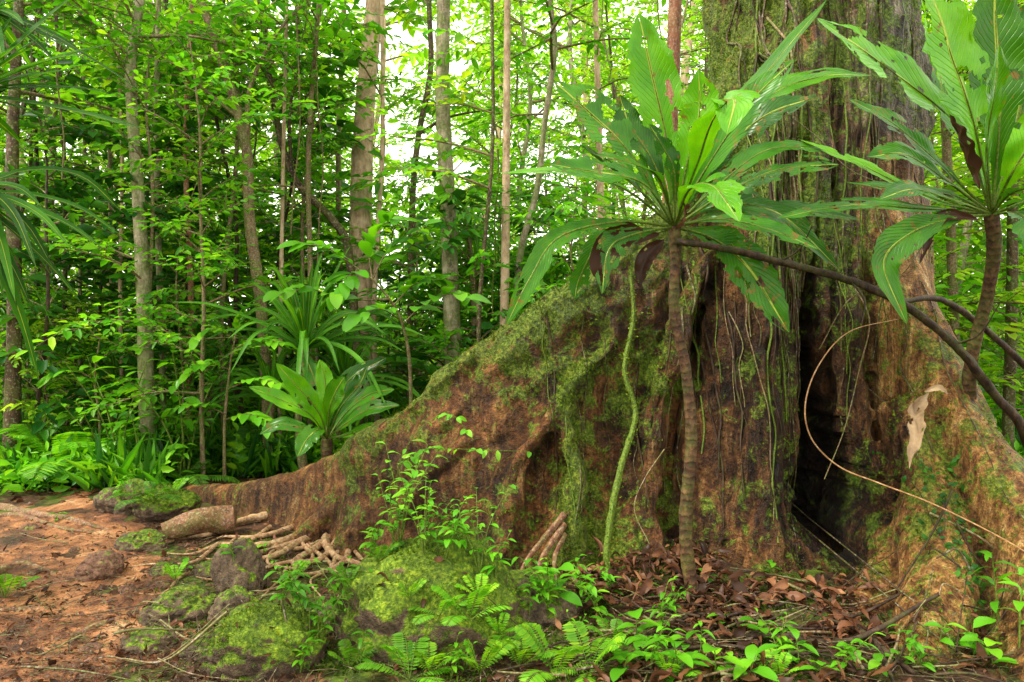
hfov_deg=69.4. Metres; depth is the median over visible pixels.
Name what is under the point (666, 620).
twig
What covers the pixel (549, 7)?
tree
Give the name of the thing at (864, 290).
vine
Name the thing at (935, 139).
tree
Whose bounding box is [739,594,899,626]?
stick
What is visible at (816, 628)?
twig
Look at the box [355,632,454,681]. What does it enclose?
fern
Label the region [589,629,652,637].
twig
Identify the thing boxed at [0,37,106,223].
tree
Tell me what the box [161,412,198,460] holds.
seedling
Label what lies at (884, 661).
stick
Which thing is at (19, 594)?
rock
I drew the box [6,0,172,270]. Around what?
tree
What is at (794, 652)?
twig
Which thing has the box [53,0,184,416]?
tree
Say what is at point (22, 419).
screw pine
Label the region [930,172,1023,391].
tree
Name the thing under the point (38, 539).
twig
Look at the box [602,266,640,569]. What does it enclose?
climbing vine
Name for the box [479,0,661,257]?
tree
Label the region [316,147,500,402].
tree
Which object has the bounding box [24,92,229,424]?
tree
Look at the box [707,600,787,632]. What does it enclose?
twig
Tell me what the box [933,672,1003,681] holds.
twig
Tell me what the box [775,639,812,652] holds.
seedling
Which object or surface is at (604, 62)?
tree
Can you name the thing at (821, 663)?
seedling
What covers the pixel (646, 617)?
twig
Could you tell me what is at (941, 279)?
tree
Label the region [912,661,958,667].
twig
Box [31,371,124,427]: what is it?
seedling
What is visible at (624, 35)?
tree
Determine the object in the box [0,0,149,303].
tree
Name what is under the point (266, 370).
screw pine
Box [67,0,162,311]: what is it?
tree
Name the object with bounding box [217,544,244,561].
seedling
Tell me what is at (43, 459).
seedling
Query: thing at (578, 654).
twig
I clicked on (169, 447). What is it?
seedling
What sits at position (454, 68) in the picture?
sky
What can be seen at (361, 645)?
seedling
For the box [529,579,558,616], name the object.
seedling
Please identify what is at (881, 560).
twig
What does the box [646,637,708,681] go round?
seedling
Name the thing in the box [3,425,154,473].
fern
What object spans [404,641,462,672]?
fern
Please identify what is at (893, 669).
twig
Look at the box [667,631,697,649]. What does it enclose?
seedling
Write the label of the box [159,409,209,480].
seedling
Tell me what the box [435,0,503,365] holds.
tree
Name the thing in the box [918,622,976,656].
twig
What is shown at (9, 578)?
fern
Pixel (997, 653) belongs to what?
seedling
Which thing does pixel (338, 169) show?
tree
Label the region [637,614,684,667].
seedling
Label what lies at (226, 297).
tree
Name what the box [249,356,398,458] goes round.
rosette shrub
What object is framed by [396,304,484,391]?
tree
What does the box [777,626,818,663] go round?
seedling
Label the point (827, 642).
twig
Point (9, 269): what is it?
screw pine
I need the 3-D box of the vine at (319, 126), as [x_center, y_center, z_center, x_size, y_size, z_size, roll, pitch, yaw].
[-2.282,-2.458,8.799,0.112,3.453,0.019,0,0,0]
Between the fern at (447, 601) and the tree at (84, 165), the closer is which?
the fern at (447, 601)
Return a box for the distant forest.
[0,0,1023,363]
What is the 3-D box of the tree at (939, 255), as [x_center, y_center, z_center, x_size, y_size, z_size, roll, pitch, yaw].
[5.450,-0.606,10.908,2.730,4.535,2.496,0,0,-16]
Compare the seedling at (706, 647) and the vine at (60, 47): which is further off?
the vine at (60, 47)
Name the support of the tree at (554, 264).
on the ground
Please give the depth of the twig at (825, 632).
3.60 m
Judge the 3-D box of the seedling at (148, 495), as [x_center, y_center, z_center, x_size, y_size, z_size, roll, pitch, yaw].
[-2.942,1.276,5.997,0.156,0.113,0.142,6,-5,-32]
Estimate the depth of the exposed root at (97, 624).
3.89 m
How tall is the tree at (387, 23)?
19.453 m
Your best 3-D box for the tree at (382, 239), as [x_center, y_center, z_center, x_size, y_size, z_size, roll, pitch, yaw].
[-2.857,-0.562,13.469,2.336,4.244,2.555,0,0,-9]
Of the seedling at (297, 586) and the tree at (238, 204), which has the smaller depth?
the seedling at (297, 586)
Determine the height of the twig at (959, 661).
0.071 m
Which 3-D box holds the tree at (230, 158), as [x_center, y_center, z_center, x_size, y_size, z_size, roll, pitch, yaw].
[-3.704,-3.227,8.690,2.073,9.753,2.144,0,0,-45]
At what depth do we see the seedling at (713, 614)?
3.77 m
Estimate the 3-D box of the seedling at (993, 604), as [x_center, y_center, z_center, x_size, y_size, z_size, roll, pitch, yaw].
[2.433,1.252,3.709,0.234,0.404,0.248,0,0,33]
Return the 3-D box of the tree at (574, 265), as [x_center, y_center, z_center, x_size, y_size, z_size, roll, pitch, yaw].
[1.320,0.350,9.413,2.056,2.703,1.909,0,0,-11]
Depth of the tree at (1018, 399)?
9.65 m
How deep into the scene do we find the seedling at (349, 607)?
3.64 m
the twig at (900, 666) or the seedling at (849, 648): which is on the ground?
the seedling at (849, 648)
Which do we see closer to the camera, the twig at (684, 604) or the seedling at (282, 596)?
the seedling at (282, 596)
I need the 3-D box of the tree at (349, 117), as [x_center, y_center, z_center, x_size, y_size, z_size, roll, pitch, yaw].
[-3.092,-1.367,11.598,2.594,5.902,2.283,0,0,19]
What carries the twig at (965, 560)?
on the creeper at (974, 566)
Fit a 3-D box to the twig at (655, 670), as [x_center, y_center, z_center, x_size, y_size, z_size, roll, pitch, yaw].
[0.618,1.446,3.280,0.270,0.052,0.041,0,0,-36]
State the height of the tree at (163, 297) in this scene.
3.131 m
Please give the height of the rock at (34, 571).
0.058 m
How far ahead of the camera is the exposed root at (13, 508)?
6.18 m
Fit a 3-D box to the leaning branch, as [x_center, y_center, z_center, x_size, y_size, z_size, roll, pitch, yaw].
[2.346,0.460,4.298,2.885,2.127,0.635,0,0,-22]
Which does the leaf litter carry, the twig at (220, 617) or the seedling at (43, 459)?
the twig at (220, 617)
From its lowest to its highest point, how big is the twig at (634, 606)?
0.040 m
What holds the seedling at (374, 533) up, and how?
on the rock at (383, 613)
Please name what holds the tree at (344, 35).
on the ground
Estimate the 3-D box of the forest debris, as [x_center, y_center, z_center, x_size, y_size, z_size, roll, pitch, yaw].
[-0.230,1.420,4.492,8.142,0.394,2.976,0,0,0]
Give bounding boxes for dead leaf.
[907,385,947,467]
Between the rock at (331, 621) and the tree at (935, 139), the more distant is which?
the tree at (935, 139)
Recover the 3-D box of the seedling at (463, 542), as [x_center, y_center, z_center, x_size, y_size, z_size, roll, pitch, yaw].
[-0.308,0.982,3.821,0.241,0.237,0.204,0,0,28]
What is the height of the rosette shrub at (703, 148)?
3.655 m
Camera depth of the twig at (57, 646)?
3.48 m
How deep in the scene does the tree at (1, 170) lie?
24.04 m
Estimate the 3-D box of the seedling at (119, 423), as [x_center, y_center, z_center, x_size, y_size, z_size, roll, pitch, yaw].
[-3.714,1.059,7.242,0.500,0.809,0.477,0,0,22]
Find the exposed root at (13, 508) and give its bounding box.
[0,503,107,529]
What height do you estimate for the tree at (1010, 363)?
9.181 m
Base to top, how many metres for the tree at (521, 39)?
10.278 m
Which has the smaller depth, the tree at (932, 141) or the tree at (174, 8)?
the tree at (932, 141)
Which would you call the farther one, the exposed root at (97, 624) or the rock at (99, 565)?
the rock at (99, 565)
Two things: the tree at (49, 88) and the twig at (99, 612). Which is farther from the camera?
the tree at (49, 88)
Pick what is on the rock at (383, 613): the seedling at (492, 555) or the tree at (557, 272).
the seedling at (492, 555)
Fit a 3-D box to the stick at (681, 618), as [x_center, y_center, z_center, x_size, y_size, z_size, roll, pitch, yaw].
[0.900,1.434,3.806,0.597,0.043,0.118,0,0,-24]
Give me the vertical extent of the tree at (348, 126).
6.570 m
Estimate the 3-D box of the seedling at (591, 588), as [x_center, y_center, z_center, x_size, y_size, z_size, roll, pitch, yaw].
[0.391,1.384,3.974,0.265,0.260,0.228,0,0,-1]
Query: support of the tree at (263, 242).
on the ground
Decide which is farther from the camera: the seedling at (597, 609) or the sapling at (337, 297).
the sapling at (337, 297)
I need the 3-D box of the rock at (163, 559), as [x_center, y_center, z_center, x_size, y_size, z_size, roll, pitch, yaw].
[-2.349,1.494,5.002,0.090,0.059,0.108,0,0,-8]
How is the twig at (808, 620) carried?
on the leaf litter
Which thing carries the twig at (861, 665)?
on the leaf litter
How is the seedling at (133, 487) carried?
on the rock at (162, 509)
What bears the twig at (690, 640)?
on the leaf litter
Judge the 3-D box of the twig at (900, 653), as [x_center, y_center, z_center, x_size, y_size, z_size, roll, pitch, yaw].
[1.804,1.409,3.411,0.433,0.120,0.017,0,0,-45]
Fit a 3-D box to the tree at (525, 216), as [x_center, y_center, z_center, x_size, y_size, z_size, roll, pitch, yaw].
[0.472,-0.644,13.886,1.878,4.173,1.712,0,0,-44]
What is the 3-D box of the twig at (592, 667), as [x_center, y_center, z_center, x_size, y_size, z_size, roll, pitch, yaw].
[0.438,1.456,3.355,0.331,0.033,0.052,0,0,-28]
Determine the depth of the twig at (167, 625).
3.56 m
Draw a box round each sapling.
[36,323,163,440]
[161,301,297,481]
[263,210,491,403]
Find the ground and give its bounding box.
[0,332,1022,681]
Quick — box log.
[160,505,236,539]
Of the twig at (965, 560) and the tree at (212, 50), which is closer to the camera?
the twig at (965, 560)
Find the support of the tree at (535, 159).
on the ground
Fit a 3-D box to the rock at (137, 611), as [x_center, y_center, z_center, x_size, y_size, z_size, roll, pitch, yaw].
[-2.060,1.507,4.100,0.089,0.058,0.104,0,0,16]
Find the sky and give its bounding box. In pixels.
[0,0,1021,322]
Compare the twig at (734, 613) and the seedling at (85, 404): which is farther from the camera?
the seedling at (85, 404)
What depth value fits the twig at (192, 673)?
3.32 m
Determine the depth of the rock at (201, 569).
4.64 m
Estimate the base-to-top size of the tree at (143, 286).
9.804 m
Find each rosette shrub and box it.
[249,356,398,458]
[505,1,870,605]
[778,0,1023,399]
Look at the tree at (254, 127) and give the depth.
12.14 m
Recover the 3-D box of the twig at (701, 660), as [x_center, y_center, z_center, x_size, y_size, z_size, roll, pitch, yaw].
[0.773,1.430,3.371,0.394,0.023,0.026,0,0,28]
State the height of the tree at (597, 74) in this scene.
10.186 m
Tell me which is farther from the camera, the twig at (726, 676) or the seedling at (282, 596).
the seedling at (282, 596)
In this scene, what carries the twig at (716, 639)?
on the leaf litter
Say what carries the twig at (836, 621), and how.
on the leaf litter
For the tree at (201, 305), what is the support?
on the ground
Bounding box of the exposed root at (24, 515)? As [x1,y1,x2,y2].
[0,512,92,532]
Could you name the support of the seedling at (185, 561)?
on the path
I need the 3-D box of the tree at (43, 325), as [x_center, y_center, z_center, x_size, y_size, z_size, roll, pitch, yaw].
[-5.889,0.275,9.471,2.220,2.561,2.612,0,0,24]
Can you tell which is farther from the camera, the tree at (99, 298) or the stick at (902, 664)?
the tree at (99, 298)
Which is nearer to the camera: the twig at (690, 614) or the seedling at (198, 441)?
the twig at (690, 614)
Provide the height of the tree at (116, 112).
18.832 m
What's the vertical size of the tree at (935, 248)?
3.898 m
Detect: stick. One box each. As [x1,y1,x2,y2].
[645,611,736,635]
[664,644,829,656]
[706,592,940,646]
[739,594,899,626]
[773,586,839,607]
[828,598,915,674]
[873,635,894,681]
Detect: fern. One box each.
[0,424,132,478]
[0,574,40,597]
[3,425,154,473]
[52,405,159,426]
[103,405,215,426]
[105,481,181,509]
[155,459,239,484]
[161,477,188,495]
[163,563,185,579]
[195,425,319,462]
[286,560,309,575]
[328,565,359,586]
[328,639,379,666]
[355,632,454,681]
[363,540,404,560]
[398,579,426,598]
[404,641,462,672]
[407,594,472,624]
[431,585,512,625]
[454,573,498,597]
[460,635,515,672]
[485,612,517,634]
[495,634,557,664]
[515,622,604,681]
[546,621,625,681]
[586,618,632,637]
[653,649,701,675]
[755,648,798,675]
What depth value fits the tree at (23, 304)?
11.99 m
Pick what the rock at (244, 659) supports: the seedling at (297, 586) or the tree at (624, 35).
the seedling at (297, 586)
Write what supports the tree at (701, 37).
on the ground
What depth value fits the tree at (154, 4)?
11.43 m
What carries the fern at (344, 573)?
on the leaf litter
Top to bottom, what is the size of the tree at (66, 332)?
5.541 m
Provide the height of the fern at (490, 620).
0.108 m
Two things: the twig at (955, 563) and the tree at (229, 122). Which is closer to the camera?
the twig at (955, 563)
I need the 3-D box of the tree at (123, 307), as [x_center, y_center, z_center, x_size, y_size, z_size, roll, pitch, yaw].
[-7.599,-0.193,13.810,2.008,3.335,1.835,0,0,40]
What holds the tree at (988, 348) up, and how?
on the ground
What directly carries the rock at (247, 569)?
on the ground
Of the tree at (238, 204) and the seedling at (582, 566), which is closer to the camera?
the seedling at (582, 566)
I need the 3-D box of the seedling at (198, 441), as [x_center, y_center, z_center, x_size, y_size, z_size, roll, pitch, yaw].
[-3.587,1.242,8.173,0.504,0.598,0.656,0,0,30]
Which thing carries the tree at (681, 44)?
on the ground
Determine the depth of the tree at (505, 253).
8.56 m
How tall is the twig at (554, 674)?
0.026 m
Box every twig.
[18,535,52,540]
[21,533,68,542]
[21,578,79,593]
[21,665,141,681]
[30,634,80,655]
[45,603,150,616]
[106,603,229,663]
[113,628,185,634]
[122,610,228,663]
[127,614,180,639]
[132,601,160,614]
[142,636,204,674]
[157,658,241,680]
[160,619,221,639]
[261,593,286,622]
[487,597,584,656]
[495,653,599,671]
[497,671,566,676]
[525,575,627,602]
[542,640,567,650]
[566,580,643,590]
[575,650,633,671]
[579,629,625,644]
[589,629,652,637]
[602,656,666,681]
[611,595,710,605]
[611,607,672,621]
[615,598,677,608]
[618,643,653,663]
[626,627,734,647]
[626,669,703,681]
[632,601,685,623]
[637,658,696,671]
[638,655,667,673]
[641,643,725,663]
[643,615,706,642]
[644,613,684,633]
[646,604,719,609]
[646,605,700,617]
[647,639,756,639]
[650,612,714,617]
[665,625,714,650]
[676,623,756,625]
[677,665,750,681]
[702,614,774,638]
[705,641,737,655]
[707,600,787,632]
[710,654,793,664]
[716,569,810,585]
[720,671,755,678]
[721,673,743,681]
[726,611,748,617]
[730,567,830,586]
[730,606,804,620]
[745,608,806,633]
[755,599,824,612]
[767,623,843,629]
[767,643,896,672]
[767,649,798,659]
[768,605,793,620]
[769,640,880,680]
[777,612,805,633]
[784,631,831,633]
[784,639,853,651]
[788,583,896,605]
[790,605,854,629]
[791,610,819,633]
[792,641,843,648]
[799,635,899,648]
[801,635,869,646]
[817,568,864,588]
[818,592,903,607]
[824,644,941,676]
[826,560,873,607]
[827,585,853,598]
[837,546,902,566]
[854,650,872,671]
[864,648,960,656]
[880,599,925,634]
[884,624,900,666]
[884,665,903,681]
[888,621,917,671]
[897,489,953,587]
[898,674,968,678]
[912,565,933,622]
[912,654,957,660]
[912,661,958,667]
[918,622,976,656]
[924,619,928,651]
[926,653,1013,667]
[928,548,960,567]
[929,512,993,548]
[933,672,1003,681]
[936,548,973,576]
[938,583,972,599]
[939,592,1019,642]
[943,503,944,530]
[955,522,988,575]
[956,577,966,651]
[963,559,1008,610]
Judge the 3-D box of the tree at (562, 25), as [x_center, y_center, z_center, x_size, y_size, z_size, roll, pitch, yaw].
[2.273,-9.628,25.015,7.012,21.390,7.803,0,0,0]
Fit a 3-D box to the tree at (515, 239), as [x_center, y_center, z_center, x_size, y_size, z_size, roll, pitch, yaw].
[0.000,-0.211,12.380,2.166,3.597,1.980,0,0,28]
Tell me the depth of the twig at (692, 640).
3.55 m
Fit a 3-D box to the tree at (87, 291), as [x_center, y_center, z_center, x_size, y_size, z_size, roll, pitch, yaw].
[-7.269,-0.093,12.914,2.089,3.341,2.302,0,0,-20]
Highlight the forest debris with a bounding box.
[0,523,1023,681]
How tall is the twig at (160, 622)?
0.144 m
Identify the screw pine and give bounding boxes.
[0,0,156,142]
[0,166,121,377]
[0,408,65,454]
[56,335,185,427]
[116,404,215,461]
[126,318,276,432]
[179,247,426,469]
[186,331,334,476]
[263,305,430,446]
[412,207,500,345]
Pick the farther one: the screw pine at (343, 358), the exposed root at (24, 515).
the screw pine at (343, 358)
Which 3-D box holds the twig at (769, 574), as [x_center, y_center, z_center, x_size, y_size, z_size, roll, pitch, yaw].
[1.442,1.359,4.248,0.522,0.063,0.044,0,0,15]
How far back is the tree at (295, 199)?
16.09 m
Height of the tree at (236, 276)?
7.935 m
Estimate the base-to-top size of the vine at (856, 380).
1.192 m
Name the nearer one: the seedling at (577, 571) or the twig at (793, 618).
the twig at (793, 618)
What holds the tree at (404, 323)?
on the ground
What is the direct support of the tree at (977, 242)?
on the ground
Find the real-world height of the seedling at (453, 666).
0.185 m
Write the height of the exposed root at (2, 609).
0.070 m
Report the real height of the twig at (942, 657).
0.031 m
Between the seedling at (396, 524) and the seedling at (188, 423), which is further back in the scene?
the seedling at (188, 423)
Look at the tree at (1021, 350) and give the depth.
9.93 m
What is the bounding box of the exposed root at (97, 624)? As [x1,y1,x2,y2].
[69,616,138,635]
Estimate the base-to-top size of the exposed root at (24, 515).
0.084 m
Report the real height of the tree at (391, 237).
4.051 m
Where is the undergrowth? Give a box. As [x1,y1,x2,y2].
[0,372,1023,494]
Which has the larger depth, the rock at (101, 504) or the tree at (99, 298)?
the tree at (99, 298)
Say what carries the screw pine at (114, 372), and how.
on the ground
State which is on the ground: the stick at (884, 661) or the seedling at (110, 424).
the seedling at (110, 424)
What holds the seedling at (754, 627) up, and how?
on the ground
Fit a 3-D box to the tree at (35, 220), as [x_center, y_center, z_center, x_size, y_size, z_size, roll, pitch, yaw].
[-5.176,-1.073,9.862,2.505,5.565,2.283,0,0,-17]
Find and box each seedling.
[0,386,73,441]
[16,440,65,491]
[30,349,124,427]
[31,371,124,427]
[53,353,161,453]
[55,394,138,441]
[66,355,155,431]
[66,427,87,431]
[75,392,157,429]
[90,344,245,481]
[112,407,170,455]
[112,469,134,499]
[127,479,141,498]
[141,491,155,502]
[142,443,187,478]
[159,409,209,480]
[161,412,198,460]
[165,428,216,454]
[171,443,196,477]
[180,558,192,571]
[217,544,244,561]
[229,386,258,409]
[252,438,282,460]
[263,571,321,619]
[269,554,304,600]
[269,560,321,609]
[275,405,306,421]
[276,408,306,436]
[292,627,326,672]
[298,591,321,630]
[307,587,347,643]
[314,555,356,610]
[314,596,338,637]
[321,569,371,619]
[344,629,373,672]
[359,511,402,556]
[365,383,393,422]
[371,469,418,547]
[375,439,446,539]
[382,464,438,554]
[413,491,460,548]
[429,484,515,570]
[429,497,485,557]
[431,504,476,549]
[436,631,479,678]
[479,525,515,577]
[511,557,566,602]
[517,576,540,616]
[519,576,552,596]
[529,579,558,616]
[539,562,581,605]
[564,569,608,615]
[564,609,588,641]
[568,554,586,589]
[569,569,594,613]
[586,563,623,596]
[590,607,614,622]
[598,634,648,662]
[600,650,649,681]
[617,608,659,651]
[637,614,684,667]
[645,578,690,634]
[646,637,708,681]
[663,576,694,613]
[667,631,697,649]
[674,643,743,679]
[692,621,715,652]
[699,568,716,582]
[706,613,729,626]
[724,651,740,662]
[726,643,779,681]
[736,616,775,642]
[754,607,798,656]
[761,559,779,572]
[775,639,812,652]
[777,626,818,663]
[799,660,839,670]
[830,632,885,670]
[837,641,867,661]
[858,653,887,676]
[885,648,914,668]
[887,624,935,673]
[924,621,966,645]
[954,616,995,660]
[958,635,1017,667]
[971,550,1017,623]
[991,567,1023,648]
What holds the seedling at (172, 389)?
on the ground
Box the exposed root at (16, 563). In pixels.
[0,560,55,573]
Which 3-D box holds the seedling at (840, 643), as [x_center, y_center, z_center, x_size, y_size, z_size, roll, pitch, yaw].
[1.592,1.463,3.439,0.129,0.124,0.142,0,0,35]
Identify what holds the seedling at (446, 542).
on the rock at (383, 613)
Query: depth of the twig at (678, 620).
3.84 m
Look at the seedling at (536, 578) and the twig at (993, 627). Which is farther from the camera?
the seedling at (536, 578)
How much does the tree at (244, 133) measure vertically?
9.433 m
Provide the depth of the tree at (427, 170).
8.20 m
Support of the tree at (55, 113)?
on the ground
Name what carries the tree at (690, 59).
on the ground
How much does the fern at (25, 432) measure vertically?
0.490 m
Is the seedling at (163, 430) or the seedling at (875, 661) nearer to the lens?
the seedling at (875, 661)
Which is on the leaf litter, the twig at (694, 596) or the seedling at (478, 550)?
the twig at (694, 596)
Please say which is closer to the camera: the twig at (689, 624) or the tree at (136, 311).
the twig at (689, 624)
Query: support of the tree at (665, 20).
on the ground
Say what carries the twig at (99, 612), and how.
on the leaf litter
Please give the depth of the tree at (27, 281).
8.44 m
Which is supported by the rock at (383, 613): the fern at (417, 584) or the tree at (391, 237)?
the fern at (417, 584)
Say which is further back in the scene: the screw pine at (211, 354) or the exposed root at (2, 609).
the screw pine at (211, 354)
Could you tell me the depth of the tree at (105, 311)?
10.18 m
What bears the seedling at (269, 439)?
on the ground
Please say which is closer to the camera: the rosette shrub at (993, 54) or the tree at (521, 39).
the rosette shrub at (993, 54)
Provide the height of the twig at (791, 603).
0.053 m
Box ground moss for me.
[149,537,958,681]
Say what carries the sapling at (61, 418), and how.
on the ground
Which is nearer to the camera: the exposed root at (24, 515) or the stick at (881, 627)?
the stick at (881, 627)
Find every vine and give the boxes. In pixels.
[56,14,65,179]
[290,4,300,233]
[297,0,306,149]
[315,3,323,260]
[377,68,385,346]
[492,149,498,318]
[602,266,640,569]
[634,449,664,543]
[794,119,921,204]
[804,319,1023,550]
[819,246,922,349]
[824,287,869,478]
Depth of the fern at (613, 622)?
3.67 m
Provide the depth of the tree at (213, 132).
14.09 m
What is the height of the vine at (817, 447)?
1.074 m
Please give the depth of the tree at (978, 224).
13.96 m
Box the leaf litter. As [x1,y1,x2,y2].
[0,476,1006,681]
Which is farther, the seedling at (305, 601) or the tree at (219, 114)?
the tree at (219, 114)
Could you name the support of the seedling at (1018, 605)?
on the ground
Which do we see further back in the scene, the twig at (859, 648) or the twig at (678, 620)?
the twig at (678, 620)
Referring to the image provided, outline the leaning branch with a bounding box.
[676,227,1023,447]
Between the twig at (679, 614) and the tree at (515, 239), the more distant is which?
the tree at (515, 239)
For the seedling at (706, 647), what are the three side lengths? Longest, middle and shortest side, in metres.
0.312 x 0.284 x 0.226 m
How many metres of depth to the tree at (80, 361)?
9.61 m
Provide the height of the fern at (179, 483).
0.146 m
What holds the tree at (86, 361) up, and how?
on the ground
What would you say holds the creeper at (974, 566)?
attached to the giant tree at (542, 380)
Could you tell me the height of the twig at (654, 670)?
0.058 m
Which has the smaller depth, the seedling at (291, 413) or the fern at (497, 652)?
the fern at (497, 652)
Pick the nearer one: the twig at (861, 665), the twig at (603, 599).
the twig at (861, 665)
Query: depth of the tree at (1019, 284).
11.45 m
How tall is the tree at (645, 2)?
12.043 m
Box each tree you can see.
[0,0,104,421]
[0,0,116,407]
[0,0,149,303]
[0,0,170,424]
[0,0,183,415]
[0,2,177,441]
[0,2,180,427]
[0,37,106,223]
[0,55,220,418]
[0,70,46,330]
[0,116,42,229]
[0,211,130,432]
[0,214,68,394]
[0,256,132,436]
[0,258,58,436]
[0,267,177,406]
[0,277,88,379]
[0,283,83,390]
[0,285,136,421]
[0,301,136,424]
[0,302,137,468]
[1,0,130,294]
[1,3,140,424]
[2,0,174,458]
[4,1,132,302]
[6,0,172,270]
[6,112,146,378]
[14,0,259,426]
[19,38,184,378]
[23,15,103,252]
[24,0,173,287]
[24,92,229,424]
[30,0,315,444]
[37,0,232,287]
[49,242,137,396]
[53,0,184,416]
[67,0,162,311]
[71,0,317,482]
[71,5,275,367]
[75,0,370,453]
[75,66,274,412]
[76,250,157,375]
[78,0,230,424]
[82,1,167,325]
[83,257,129,376]
[88,0,278,436]
[89,0,227,403]
[98,26,260,288]
[98,209,254,457]
[102,259,183,405]
[105,0,244,305]
[105,162,270,408]
[124,0,1023,681]
[124,49,320,305]
[128,0,221,288]
[129,0,271,229]
[139,0,339,388]
[141,17,352,434]
[143,0,246,371]
[143,5,278,248]
[144,0,274,425]
[150,0,382,412]
[153,0,287,320]
[156,266,226,354]
[160,0,412,426]
[166,41,344,394]
[166,217,283,405]
[168,256,232,390]
[172,0,274,149]
[173,0,239,421]
[175,180,314,410]
[197,1,362,434]
[206,0,384,356]
[210,0,392,427]
[211,221,336,407]
[214,0,404,421]
[217,68,390,304]
[217,194,381,412]
[222,13,380,353]
[227,219,332,386]
[233,57,379,368]
[293,0,380,321]
[302,0,435,421]
[303,0,465,219]
[313,193,403,378]
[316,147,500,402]
[319,215,443,411]
[325,193,438,411]
[349,0,457,423]
[355,0,494,342]
[360,0,527,405]
[360,171,523,417]
[377,264,461,389]
[381,170,550,403]
[385,22,501,251]
[393,192,530,394]
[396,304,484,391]
[397,102,494,336]
[417,178,559,368]
[418,8,576,281]
[424,150,573,346]
[425,0,580,289]
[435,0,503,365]
[451,0,618,269]
[455,0,666,310]
[461,228,544,337]
[462,131,636,321]
[463,211,576,337]
[476,0,653,218]
[476,0,687,249]
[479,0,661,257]
[489,195,570,279]
[493,122,587,297]
[495,180,633,302]
[500,0,510,324]
[509,178,636,300]
[528,0,709,225]
[534,0,680,215]
[541,262,576,280]
[543,131,659,260]
[553,0,691,240]
[559,1,708,122]
[563,0,645,218]
[582,162,657,224]
[600,0,708,124]
[636,0,709,126]
[659,0,708,166]
[661,22,706,82]
[662,0,681,202]
[665,28,704,41]
[678,0,708,131]
[921,0,970,340]
[921,0,998,258]
[921,0,1023,316]
[921,0,1023,341]
[922,3,1023,410]
[923,0,1023,392]
[923,25,940,256]
[924,9,1023,301]
[924,109,972,319]
[924,169,961,254]
[925,17,1006,219]
[930,0,1018,448]
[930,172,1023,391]
[931,72,1023,414]
[933,146,976,322]
[933,224,1023,409]
[934,232,1021,372]
[934,233,974,315]
[934,271,1004,406]
[935,137,1023,417]
[935,247,1023,424]
[937,3,1023,354]
[941,193,1023,389]
[959,271,1023,421]
[960,231,1023,350]
[966,270,1023,399]
[994,201,1023,323]
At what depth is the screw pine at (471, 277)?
8.97 m
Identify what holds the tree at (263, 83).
on the ground
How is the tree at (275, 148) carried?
on the ground
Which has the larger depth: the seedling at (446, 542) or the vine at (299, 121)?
the vine at (299, 121)
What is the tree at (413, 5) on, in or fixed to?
on the ground
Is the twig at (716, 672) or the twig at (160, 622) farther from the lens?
the twig at (160, 622)
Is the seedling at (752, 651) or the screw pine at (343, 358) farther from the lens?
the screw pine at (343, 358)
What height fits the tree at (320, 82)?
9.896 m
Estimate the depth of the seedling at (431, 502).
3.66 m
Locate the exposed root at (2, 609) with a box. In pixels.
[0,606,47,611]
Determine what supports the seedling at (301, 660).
on the ground
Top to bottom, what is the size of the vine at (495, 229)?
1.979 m
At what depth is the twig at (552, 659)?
3.34 m
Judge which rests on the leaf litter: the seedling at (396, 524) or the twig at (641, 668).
the twig at (641, 668)
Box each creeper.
[396,413,531,549]
[827,449,986,611]
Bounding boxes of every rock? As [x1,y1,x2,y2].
[14,592,28,596]
[17,523,41,530]
[28,569,41,574]
[68,547,80,551]
[72,550,124,581]
[78,641,102,652]
[93,478,152,515]
[113,529,168,551]
[118,584,136,593]
[120,626,178,654]
[132,483,201,521]
[132,607,142,613]
[137,584,216,626]
[148,561,179,576]
[150,580,170,588]
[158,557,170,561]
[177,632,213,661]
[193,560,211,577]
[199,600,329,681]
[207,585,260,623]
[210,537,267,595]
[308,602,336,635]
[332,525,528,666]
[509,569,582,629]
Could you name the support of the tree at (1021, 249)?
on the ground
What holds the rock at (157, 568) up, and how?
on the path
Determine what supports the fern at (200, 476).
on the ground
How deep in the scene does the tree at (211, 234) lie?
9.60 m
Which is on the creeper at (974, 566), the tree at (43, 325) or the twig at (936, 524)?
the twig at (936, 524)
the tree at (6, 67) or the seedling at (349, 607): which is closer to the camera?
the seedling at (349, 607)
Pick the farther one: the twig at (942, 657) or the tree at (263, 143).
the tree at (263, 143)
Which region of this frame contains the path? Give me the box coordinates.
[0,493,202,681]
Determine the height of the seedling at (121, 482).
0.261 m
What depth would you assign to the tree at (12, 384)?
7.76 m
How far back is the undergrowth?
7.43 m
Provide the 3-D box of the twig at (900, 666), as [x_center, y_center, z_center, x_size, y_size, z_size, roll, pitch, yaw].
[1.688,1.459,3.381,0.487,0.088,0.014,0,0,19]
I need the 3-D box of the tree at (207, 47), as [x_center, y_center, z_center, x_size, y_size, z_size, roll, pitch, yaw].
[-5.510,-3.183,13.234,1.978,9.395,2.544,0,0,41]
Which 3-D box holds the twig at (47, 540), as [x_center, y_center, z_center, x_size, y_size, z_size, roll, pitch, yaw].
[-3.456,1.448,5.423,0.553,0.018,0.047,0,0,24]
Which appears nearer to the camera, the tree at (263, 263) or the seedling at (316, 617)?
the seedling at (316, 617)
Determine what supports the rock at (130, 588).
on the path
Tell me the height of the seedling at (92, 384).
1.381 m
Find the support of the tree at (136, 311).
on the ground
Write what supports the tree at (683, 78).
on the ground
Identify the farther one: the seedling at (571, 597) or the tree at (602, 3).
the tree at (602, 3)
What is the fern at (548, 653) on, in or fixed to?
on the ground
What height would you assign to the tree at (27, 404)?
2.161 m
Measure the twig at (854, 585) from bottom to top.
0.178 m

